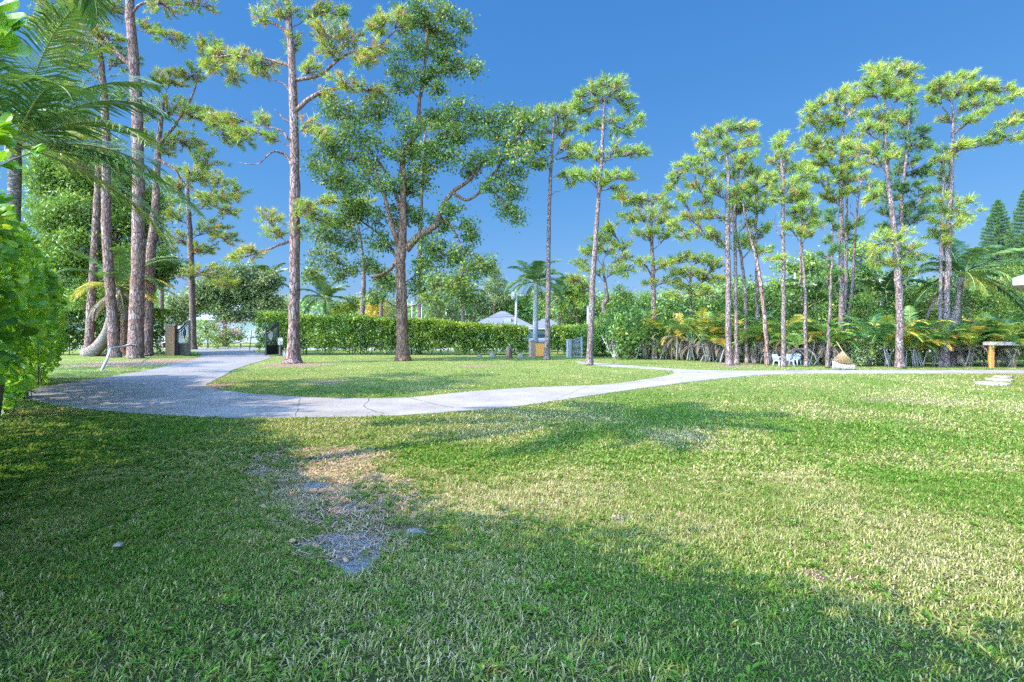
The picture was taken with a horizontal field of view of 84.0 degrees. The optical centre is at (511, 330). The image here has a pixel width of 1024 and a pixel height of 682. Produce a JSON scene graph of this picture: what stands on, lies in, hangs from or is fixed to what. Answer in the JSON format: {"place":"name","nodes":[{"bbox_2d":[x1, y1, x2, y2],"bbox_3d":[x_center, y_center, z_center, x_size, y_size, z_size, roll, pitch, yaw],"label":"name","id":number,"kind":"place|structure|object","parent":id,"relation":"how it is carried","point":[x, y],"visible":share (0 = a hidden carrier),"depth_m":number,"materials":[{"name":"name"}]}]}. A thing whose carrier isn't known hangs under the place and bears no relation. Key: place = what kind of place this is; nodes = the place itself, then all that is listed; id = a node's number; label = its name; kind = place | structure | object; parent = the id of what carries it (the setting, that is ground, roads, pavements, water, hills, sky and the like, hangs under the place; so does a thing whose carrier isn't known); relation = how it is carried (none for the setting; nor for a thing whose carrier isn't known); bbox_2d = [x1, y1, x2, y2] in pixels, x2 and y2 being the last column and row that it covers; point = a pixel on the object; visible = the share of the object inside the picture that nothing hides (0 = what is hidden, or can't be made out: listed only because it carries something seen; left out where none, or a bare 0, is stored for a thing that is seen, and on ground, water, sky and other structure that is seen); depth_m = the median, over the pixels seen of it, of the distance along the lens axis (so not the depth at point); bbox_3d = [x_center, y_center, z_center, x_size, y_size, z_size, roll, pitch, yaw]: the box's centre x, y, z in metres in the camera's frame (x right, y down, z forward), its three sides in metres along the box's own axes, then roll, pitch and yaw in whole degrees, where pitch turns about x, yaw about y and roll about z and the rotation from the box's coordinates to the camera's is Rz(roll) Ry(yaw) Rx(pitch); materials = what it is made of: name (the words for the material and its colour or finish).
{"place":"outdoors","nodes":[
{"label":"outdoors","id":0,"kind":"place"},
{"bbox_2d":[154,305,286,342],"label":"house","id":1,"kind":"structure","parent":0,"point":[248,326],"depth_m":69.00,"materials":[{"name":"paint"}]},
{"bbox_2d":[68,347,930,351],"bbox_3d":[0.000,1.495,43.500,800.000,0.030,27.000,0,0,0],"label":"road","id":2,"kind":"structure","parent":0,"point":[326,348],"depth_m":47.45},
{"bbox_2d":[0,332,1023,681],"bbox_3d":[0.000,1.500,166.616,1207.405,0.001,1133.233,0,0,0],"label":"ground","id":3,"kind":"structure","parent":0,"point":[310,356],"depth_m":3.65,"materials":[{"name":"plant"}]},
{"bbox_2d":[0,0,69,418],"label":"hedge","id":4,"kind":"object","parent":3,"relation":"on","point":[34,325],"visible":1,"depth_m":7.64,"materials":[{"name":"green plant"}]},
{"bbox_2d":[25,0,145,357],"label":"pine tree","id":5,"kind":"object","parent":3,"relation":"on","point":[111,306],"visible":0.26,"depth_m":31.83,"materials":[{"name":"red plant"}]},
{"bbox_2d":[58,125,127,347],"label":"pine tree","id":6,"kind":"object","parent":3,"relation":"on","point":[89,337],"visible":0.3,"depth_m":33.84,"materials":[{"name":"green plant"}]},
{"bbox_2d":[0,127,189,354],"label":"mango tree","id":7,"kind":"object","parent":3,"relation":"on","point":[67,223],"visible":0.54,"depth_m":35.16,"materials":[{"name":"green plant"}]},
{"bbox_2d":[71,0,129,30],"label":"coconut palm","id":8,"kind":"object","parent":3,"relation":"on","point":[92,13],"visible":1,"depth_m":8.10,"materials":[{"name":"plant"}]},
{"bbox_2d":[0,0,206,248],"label":"coconut palm","id":9,"kind":"object","parent":3,"relation":"on","point":[31,118],"visible":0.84,"depth_m":12.29,"materials":[{"name":"plant"}]},
{"bbox_2d":[63,306,178,353],"bbox_3d":[-27.203,-0.105,35.873,10.896,3.394,3.466,0,0,-25],"label":"hedge","id":10,"kind":"object","parent":3,"relation":"on","point":[159,313],"visible":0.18,"depth_m":36.39,"materials":[{"name":"green plant"}]},
{"bbox_2d":[56,246,190,356],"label":"coconut palm","id":11,"kind":"object","parent":3,"relation":"on","point":[98,346],"visible":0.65,"depth_m":33.15,"materials":[{"name":"plant"}]},
{"bbox_2d":[27,0,220,358],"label":"pine tree","id":12,"kind":"object","parent":3,"relation":"on","point":[136,319],"visible":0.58,"depth_m":30.80,"materials":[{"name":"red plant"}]},
{"bbox_2d":[156,193,183,347],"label":"pine tree","id":13,"kind":"object","parent":3,"relation":"on","point":[161,300],"visible":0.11,"depth_m":49.97,"materials":[{"name":"green plant"}]},
{"bbox_2d":[164,316,178,354],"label":"gate pillar","id":14,"kind":"structure","parent":3,"relation":"on","point":[170,338],"depth_m":34.59,"materials":[{"name":"stone"}]},
{"bbox_2d":[176,320,190,354],"bbox_3d":[-19.772,0.425,34.237,1.975,2.070,0.120,0,0,40],"label":"gate leaf","id":15,"kind":"object","parent":3,"relation":"on","point":[183,348],"visible":1,"depth_m":34.10,"materials":[{"name":"black metal"}]},
{"bbox_2d":[141,29,257,355],"bbox_3d":[-19.302,-8.097,33.912,8.077,19.418,4.272,0,0,0],"label":"pine tree","id":16,"kind":"object","parent":3,"relation":"on","point":[186,109],"visible":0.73,"depth_m":33.94,"materials":[{"name":"green plant"}]},
{"bbox_2d":[161,162,244,348],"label":"pine tree","id":17,"kind":"object","parent":3,"relation":"on","point":[193,248],"visible":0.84,"depth_m":45.88,"materials":[{"name":"green plant"}]},
{"bbox_2d":[182,315,250,348],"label":"flowering bush","id":18,"kind":"object","parent":3,"relation":"on","point":[223,338],"visible":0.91,"depth_m":47.78,"materials":[{"name":"green plant"}]},
{"bbox_2d":[155,259,287,346],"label":"shade tree","id":19,"kind":"object","parent":3,"relation":"on","point":[253,295],"visible":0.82,"depth_m":52.92,"materials":[{"name":"green plant"}]},
{"bbox_2d":[265,322,278,354],"bbox_3d":[-14.478,0.450,34.337,0.106,2.020,1.151,0,0,17],"label":"gate leaf","id":20,"kind":"object","parent":3,"relation":"on","point":[271,349],"visible":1,"depth_m":34.27,"materials":[{"name":"black metal"}]},
{"bbox_2d":[193,0,413,363],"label":"pine tree","id":21,"kind":"object","parent":3,"relation":"on","point":[296,208],"visible":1,"depth_m":26.10,"materials":[{"name":"green plant"}]},
{"bbox_2d":[300,274,355,345],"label":"coconut palm","id":22,"kind":"object","parent":3,"relation":"on","point":[327,291],"visible":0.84,"depth_m":55.51,"materials":[{"name":"plant"}]},
{"bbox_2d":[328,292,386,343],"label":"broadleaf tree","id":23,"kind":"object","parent":3,"relation":"on","point":[347,309],"visible":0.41,"depth_m":57.44,"materials":[{"name":"green plant"}]},
{"bbox_2d":[338,194,377,346],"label":"pine tree","id":24,"kind":"object","parent":3,"relation":"on","point":[363,288],"visible":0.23,"depth_m":47.82,"materials":[{"name":"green plant"}]},
{"bbox_2d":[36,362,681,561],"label":"fallen leaves","id":25,"kind":"object","parent":3,"relation":"on","point":[345,559],"visible":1,"depth_m":5.09,"materials":[{"name":"brown plant"}]},
{"bbox_2d":[252,309,529,354],"bbox_3d":[-7.574,0.098,35.911,17.704,3.049,2.300,0,0,3],"label":"hedge","id":26,"kind":"object","parent":3,"relation":"on","point":[473,338],"visible":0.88,"depth_m":35.35,"materials":[{"name":"green plant"}]},
{"bbox_2d":[54,358,755,564],"bbox_3d":[-7.246,1.481,20.988,28.390,0.103,24.108,0,0,30],"label":"pine straw","id":27,"kind":"object","parent":3,"relation":"on","point":[349,507],"visible":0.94,"depth_m":5.04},
{"bbox_2d":[299,0,556,360],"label":"shade tree","id":28,"kind":"object","parent":3,"relation":"on","point":[525,118],"visible":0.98,"depth_m":28.29,"materials":[{"name":"green plant"}]},
{"bbox_2d":[406,113,449,353],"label":"pine tree","id":29,"kind":"object","parent":3,"relation":"on","point":[418,249],"visible":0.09,"depth_m":36.88,"materials":[{"name":"green plant"}]},
{"bbox_2d":[422,286,466,340],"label":"casuarina tree","id":30,"kind":"object","parent":3,"relation":"on","point":[453,312],"visible":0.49,"depth_m":59.47,"materials":[{"name":"green plant"}]},
{"bbox_2d":[441,276,486,346],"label":"palm tree","id":31,"kind":"object","parent":3,"relation":"on","point":[468,311],"visible":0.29,"depth_m":49.84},
{"bbox_2d":[455,291,498,321],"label":"broadleaf tree","id":32,"kind":"object","parent":3,"relation":"on","point":[484,308],"visible":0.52,"depth_m":95.09,"materials":[{"name":"green plant"}]},
{"bbox_2d":[475,264,512,314],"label":"casuarina tree","id":33,"kind":"object","parent":3,"relation":"on","point":[499,295],"visible":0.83,"depth_m":94.55,"materials":[{"name":"green plant"}]},
{"bbox_2d":[483,291,528,319],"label":"broadleaf tree","id":34,"kind":"object","parent":3,"relation":"on","point":[508,307],"visible":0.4,"depth_m":96.56,"materials":[{"name":"green plant"}]},
{"bbox_2d":[64,271,1002,338],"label":"wood","id":35,"kind":"object","parent":3,"relation":"on","point":[315,306],"visible":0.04,"depth_m":102.27,"materials":[{"name":"green plant"}]},
{"bbox_2d":[517,290,554,323],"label":"broadleaf tree","id":36,"kind":"object","parent":3,"relation":"on","point":[540,312],"visible":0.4,"depth_m":96.48,"materials":[{"name":"green plant"}]},
{"bbox_2d":[505,259,569,341],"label":"royal palm","id":37,"kind":"object","parent":3,"relation":"on","point":[537,273],"visible":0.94,"depth_m":40.84,"materials":[{"name":"plant"}]},
{"bbox_2d":[538,276,586,324],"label":"palm tree","id":38,"kind":"object","parent":3,"relation":"on","point":[561,288],"visible":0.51,"depth_m":49.63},
{"bbox_2d":[533,100,598,359],"bbox_3d":[2.690,-5.240,29.433,2.854,13.482,3.238,0,0,-38],"label":"pine tree","id":39,"kind":"object","parent":3,"relation":"on","point":[555,110],"visible":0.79,"depth_m":29.34,"materials":[{"name":"green plant"}]},
{"bbox_2d":[550,294,602,325],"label":"broadleaf tree","id":40,"kind":"object","parent":3,"relation":"on","point":[581,319],"visible":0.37,"depth_m":55.20,"materials":[{"name":"green plant"}]},
{"bbox_2d":[552,273,602,323],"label":"casuarina tree","id":41,"kind":"object","parent":3,"relation":"on","point":[578,300],"visible":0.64,"depth_m":49.71,"materials":[{"name":"green plant"}]},
{"bbox_2d":[544,323,612,355],"bbox_3d":[4.217,0.520,34.972,2.510,2.105,5.323,0,0,-39],"label":"hedge","id":42,"kind":"object","parent":3,"relation":"on","point":[561,334],"visible":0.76,"depth_m":34.67,"materials":[{"name":"green plant"}]},
{"bbox_2d":[564,241,635,352],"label":"pine tree","id":43,"kind":"object","parent":3,"relation":"on","point":[580,286],"visible":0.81,"depth_m":37.95,"materials":[{"name":"green plant"}]},
{"bbox_2d":[564,69,653,365],"bbox_3d":[4.282,-4.893,24.719,4.045,12.860,2.421,0,0,-14],"label":"pine tree","id":44,"kind":"object","parent":3,"relation":"on","point":[579,102],"visible":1,"depth_m":24.66,"materials":[{"name":"green plant"}]},
{"bbox_2d":[584,300,641,354],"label":"broadleaf tree","id":45,"kind":"object","parent":3,"relation":"on","point":[597,320],"visible":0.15,"depth_m":36.09,"materials":[{"name":"green plant"}]},
{"bbox_2d":[584,290,658,318],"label":"broadleaf tree","id":46,"kind":"object","parent":3,"relation":"on","point":[597,301],"visible":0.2,"depth_m":60.19,"materials":[{"name":"green plant"}]},
{"bbox_2d":[606,281,639,310],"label":"broadleaf tree","id":47,"kind":"object","parent":3,"relation":"on","point":[622,296],"visible":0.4,"depth_m":39.45,"materials":[{"name":"green plant"}]},
{"bbox_2d":[581,189,687,358],"bbox_3d":[6.488,-3.120,29.977,5.815,9.252,3.240,0,0,0],"label":"pine tree","id":48,"kind":"object","parent":3,"relation":"on","point":[638,200],"visible":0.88,"depth_m":29.84,"materials":[{"name":"green plant"}]},
{"bbox_2d":[607,310,672,358],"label":"cane palm","id":49,"kind":"object","parent":3,"relation":"on","point":[645,327],"visible":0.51,"depth_m":29.75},
{"bbox_2d":[624,304,688,348],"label":"travellers palm","id":50,"kind":"object","parent":3,"relation":"on","point":[662,317],"visible":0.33,"depth_m":29.94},
{"bbox_2d":[639,316,684,359],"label":"cane palm","id":51,"kind":"object","parent":3,"relation":"on","point":[665,322],"visible":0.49,"depth_m":29.46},
{"bbox_2d":[661,313,717,360],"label":"cane palm","id":52,"kind":"object","parent":3,"relation":"on","point":[690,337],"visible":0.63,"depth_m":28.32,"materials":[{"name":"plant"}]},
{"bbox_2d":[661,248,725,358],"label":"pine tree","id":53,"kind":"object","parent":3,"relation":"on","point":[698,272],"visible":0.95,"depth_m":29.66,"materials":[{"name":"green plant"}]},
{"bbox_2d":[670,307,743,361],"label":"cane palm","id":54,"kind":"object","parent":3,"relation":"on","point":[706,316],"visible":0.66,"depth_m":27.11,"materials":[{"name":"plant"}]},
{"bbox_2d":[662,116,769,365],"bbox_3d":[8.820,-3.994,24.728,4.919,10.991,2.708,0,0,0],"label":"pine tree","id":55,"kind":"object","parent":3,"relation":"on","point":[739,162],"visible":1,"depth_m":24.64,"materials":[{"name":"green plant"}]},
{"bbox_2d":[689,311,754,363],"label":"cane palm","id":56,"kind":"object","parent":3,"relation":"on","point":[721,340],"visible":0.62,"depth_m":26.64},
{"bbox_2d":[712,149,760,363],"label":"pine tree","id":57,"kind":"object","parent":3,"relation":"on","point":[742,241],"visible":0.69,"depth_m":25.43,"materials":[{"name":"green plant"}]},
{"bbox_2d":[694,316,778,362],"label":"cane palm","id":58,"kind":"object","parent":3,"relation":"on","point":[740,324],"visible":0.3,"depth_m":26.82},
{"bbox_2d":[715,204,758,362],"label":"pine tree","id":59,"kind":"object","parent":3,"relation":"on","point":[751,221],"visible":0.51,"depth_m":26.21,"materials":[{"name":"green plant"}]},
{"bbox_2d":[724,186,775,364],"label":"pine tree","id":60,"kind":"object","parent":3,"relation":"on","point":[763,308],"visible":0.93,"depth_m":24.69,"materials":[{"name":"green plant"}]},
{"bbox_2d":[732,325,776,362],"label":"cane palm","id":61,"kind":"object","parent":3,"relation":"on","point":[751,340],"visible":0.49,"depth_m":26.14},
{"bbox_2d":[738,164,780,362],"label":"pine tree","id":62,"kind":"object","parent":3,"relation":"on","point":[764,228],"visible":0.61,"depth_m":26.19,"materials":[{"name":"green plant"}]},
{"bbox_2d":[739,309,825,363],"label":"cane palm","id":63,"kind":"object","parent":3,"relation":"on","point":[759,324],"visible":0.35,"depth_m":25.86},
{"bbox_2d":[755,315,819,364],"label":"cane palm","id":64,"kind":"object","parent":3,"relation":"on","point":[795,323],"visible":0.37,"depth_m":25.07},
{"bbox_2d":[759,129,819,366],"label":"pine tree","id":65,"kind":"object","parent":3,"relation":"on","point":[780,140],"visible":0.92,"depth_m":23.64,"materials":[{"name":"green plant"}]},
{"bbox_2d":[777,181,825,366],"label":"pine tree","id":66,"kind":"object","parent":3,"relation":"on","point":[797,208],"visible":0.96,"depth_m":23.49,"materials":[{"name":"green plant"}]},
{"bbox_2d":[793,220,815,358],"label":"pine tree","id":67,"kind":"object","parent":3,"relation":"on","point":[811,234],"visible":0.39,"depth_m":29.96,"materials":[{"name":"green plant"}]},
{"bbox_2d":[769,245,848,349],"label":"broadleaf tree","id":68,"kind":"object","parent":3,"relation":"on","point":[811,260],"visible":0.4,"depth_m":39.82,"materials":[{"name":"green plant"}]},
{"bbox_2d":[604,263,1023,360],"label":"undergrowth","id":69,"kind":"object","parent":3,"relation":"on","point":[629,311],"visible":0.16,"depth_m":29.90,"materials":[{"name":"green plant"}]},
{"bbox_2d":[777,274,858,358],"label":"palm tree","id":70,"kind":"object","parent":3,"relation":"on","point":[817,293],"visible":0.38,"depth_m":29.62,"materials":[{"name":"plant"}]},
{"bbox_2d":[769,314,871,365],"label":"cane palm","id":71,"kind":"object","parent":3,"relation":"on","point":[795,339],"visible":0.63,"depth_m":24.26,"materials":[{"name":"plant"}]},
{"bbox_2d":[803,298,838,361],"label":"broadleaf tree","id":72,"kind":"object","parent":3,"relation":"on","point":[821,318],"visible":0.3,"depth_m":26.63,"materials":[{"name":"green plant"}]},
{"bbox_2d":[786,80,867,363],"bbox_3d":[14.372,-5.106,25.842,4.071,13.223,2.793,0,0,0],"label":"pine tree","id":73,"kind":"object","parent":3,"relation":"on","point":[841,169],"visible":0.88,"depth_m":25.73,"materials":[{"name":"green plant"}]},
{"bbox_2d":[813,205,846,367],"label":"pine tree","id":74,"kind":"object","parent":3,"relation":"on","point":[829,217],"visible":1,"depth_m":22.72,"materials":[{"name":"green plant"}]},
{"bbox_2d":[799,318,865,364],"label":"cane palm","id":75,"kind":"object","parent":3,"relation":"on","point":[839,336],"visible":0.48,"depth_m":24.36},
{"bbox_2d":[832,341,855,369],"bbox_3d":[12.798,0.952,21.884,0.770,1.076,0.956,0,0,41],"label":"rope hammock","id":76,"kind":"object","parent":3,"relation":"on","point":[838,365],"visible":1,"depth_m":21.80,"materials":[{"name":"beige fabric"}]},
{"bbox_2d":[833,160,866,361],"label":"pine tree","id":77,"kind":"object","parent":3,"relation":"on","point":[848,227],"visible":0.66,"depth_m":26.94,"materials":[{"name":"green plant"}]},
{"bbox_2d":[834,235,891,287],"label":"broadleaf tree","id":78,"kind":"object","parent":3,"relation":"on","point":[863,272],"visible":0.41,"depth_m":35.63,"materials":[{"name":"green plant"}]},
{"bbox_2d":[846,168,882,356],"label":"pine tree","id":79,"kind":"object","parent":3,"relation":"on","point":[859,187],"visible":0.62,"depth_m":27.98,"materials":[{"name":"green plant"}]},
{"bbox_2d":[844,336,885,366],"bbox_3d":[15.306,0.975,24.507,2.453,1.634,2.008,0,0,0],"label":"variegated bush","id":80,"kind":"object","parent":3,"relation":"on","point":[863,348],"visible":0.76,"depth_m":24.19,"materials":[{"name":"green plant"}]},
{"bbox_2d":[846,286,895,361],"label":"broadleaf tree","id":81,"kind":"object","parent":3,"relation":"on","point":[862,299],"visible":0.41,"depth_m":26.72,"materials":[{"name":"green plant"}]},
{"bbox_2d":[844,313,913,365],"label":"cane palm","id":82,"kind":"object","parent":3,"relation":"on","point":[859,325],"visible":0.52,"depth_m":24.73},
{"bbox_2d":[837,57,933,368],"bbox_3d":[14.840,-4.787,22.898,4.034,12.589,2.634,0,0,0],"label":"pine tree","id":83,"kind":"object","parent":3,"relation":"on","point":[896,261],"visible":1,"depth_m":22.66,"materials":[{"name":"green plant"}]},
{"bbox_2d":[847,260,929,359],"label":"palm tree","id":84,"kind":"object","parent":3,"relation":"on","point":[879,283],"visible":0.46,"depth_m":28.69,"materials":[{"name":"plant"}]},
{"bbox_2d":[851,315,945,366],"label":"cane palm","id":85,"kind":"object","parent":3,"relation":"on","point":[886,341],"visible":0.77,"depth_m":23.57,"materials":[{"name":"plant"}]},
{"bbox_2d":[872,96,940,355],"bbox_3d":[20.169,-5.369,28.924,3.773,13.757,3.144,0,0,0],"label":"pine tree","id":86,"kind":"object","parent":3,"relation":"on","point":[905,211],"visible":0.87,"depth_m":28.94,"materials":[{"name":"green plant"}]},
{"bbox_2d":[874,292,942,361],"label":"palm tree","id":87,"kind":"object","parent":3,"relation":"on","point":[918,305],"visible":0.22,"depth_m":27.10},
{"bbox_2d":[867,305,953,366],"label":"cane palm","id":88,"kind":"object","parent":3,"relation":"on","point":[924,324],"visible":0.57,"depth_m":23.60,"materials":[{"name":"plant"}]},
{"bbox_2d":[891,274,953,360],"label":"acacia tree","id":89,"kind":"object","parent":3,"relation":"on","point":[913,291],"visible":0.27,"depth_m":27.85,"materials":[{"name":"green plant"}]},
{"bbox_2d":[904,321,968,365],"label":"cane palm","id":90,"kind":"object","parent":3,"relation":"on","point":[944,339],"visible":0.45,"depth_m":23.46,"materials":[{"name":"plant"}]},
{"bbox_2d":[920,141,989,366],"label":"pine tree","id":91,"kind":"object","parent":3,"relation":"on","point":[943,229],"visible":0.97,"depth_m":23.62,"materials":[{"name":"green plant"}]},
{"bbox_2d":[900,231,1023,365],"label":"coconut palm","id":92,"kind":"object","parent":3,"relation":"on","point":[973,257],"visible":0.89,"depth_m":24.23,"materials":[{"name":"plant"}]},
{"bbox_2d":[930,323,1004,366],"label":"cane palm","id":93,"kind":"object","parent":3,"relation":"on","point":[969,334],"visible":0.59,"depth_m":23.63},
{"bbox_2d":[922,67,1023,366],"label":"pine tree","id":94,"kind":"object","parent":3,"relation":"on","point":[972,87],"visible":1,"depth_m":23.59,"materials":[{"name":"green plant"}]},
{"bbox_2d":[950,319,1023,367],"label":"cane palm","id":95,"kind":"object","parent":3,"relation":"on","point":[957,343],"visible":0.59,"depth_m":23.57,"materials":[{"name":"plant"}]},
{"bbox_2d":[954,258,1023,354],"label":"acacia tree","id":96,"kind":"object","parent":3,"relation":"on","point":[997,300],"visible":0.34,"depth_m":28.85,"materials":[{"name":"green plant"}]},
{"bbox_2d":[961,313,1023,366],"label":"cane palm","id":97,"kind":"object","parent":3,"relation":"on","point":[1008,325],"visible":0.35,"depth_m":23.73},
{"bbox_2d":[963,313,1023,366],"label":"cane palm","id":98,"kind":"object","parent":3,"relation":"on","point":[1018,332],"visible":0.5,"depth_m":23.54,"materials":[{"name":"plant"}]},
{"bbox_2d":[968,199,1021,284],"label":"norfolk pine","id":99,"kind":"object","parent":3,"relation":"on","point":[992,217],"visible":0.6,"depth_m":41.88,"materials":[{"name":"green plant"}]},
{"bbox_2d":[983,342,1023,367],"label":"wooden table","id":100,"kind":"object","parent":3,"relation":"on","point":[990,357],"visible":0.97,"depth_m":23.03,"materials":[{"name":"brown wood"}]},
{"bbox_2d":[995,189,1023,275],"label":"norfolk pine","id":101,"kind":"object","parent":3,"relation":"on","point":[1019,234],"visible":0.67,"depth_m":40.13,"materials":[{"name":"green plant"}]},
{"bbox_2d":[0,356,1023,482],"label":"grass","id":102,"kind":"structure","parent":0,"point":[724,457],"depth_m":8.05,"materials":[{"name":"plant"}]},
{"bbox_2d":[0,0,1023,331],"label":"sky","id":103,"kind":"structure","parent":0,"point":[691,65],"materials":[{"name":"blue"}]},
{"bbox_2d":[479,311,556,341],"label":"house","id":104,"kind":"structure","parent":0,"point":[499,317],"depth_m":76.60,"materials":[{"name":"paint"}]},
{"bbox_2d":[24,350,1023,417],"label":"footpath","id":105,"kind":"structure","parent":0,"point":[211,399],"depth_m":13.08,"materials":[{"name":"concrete"}]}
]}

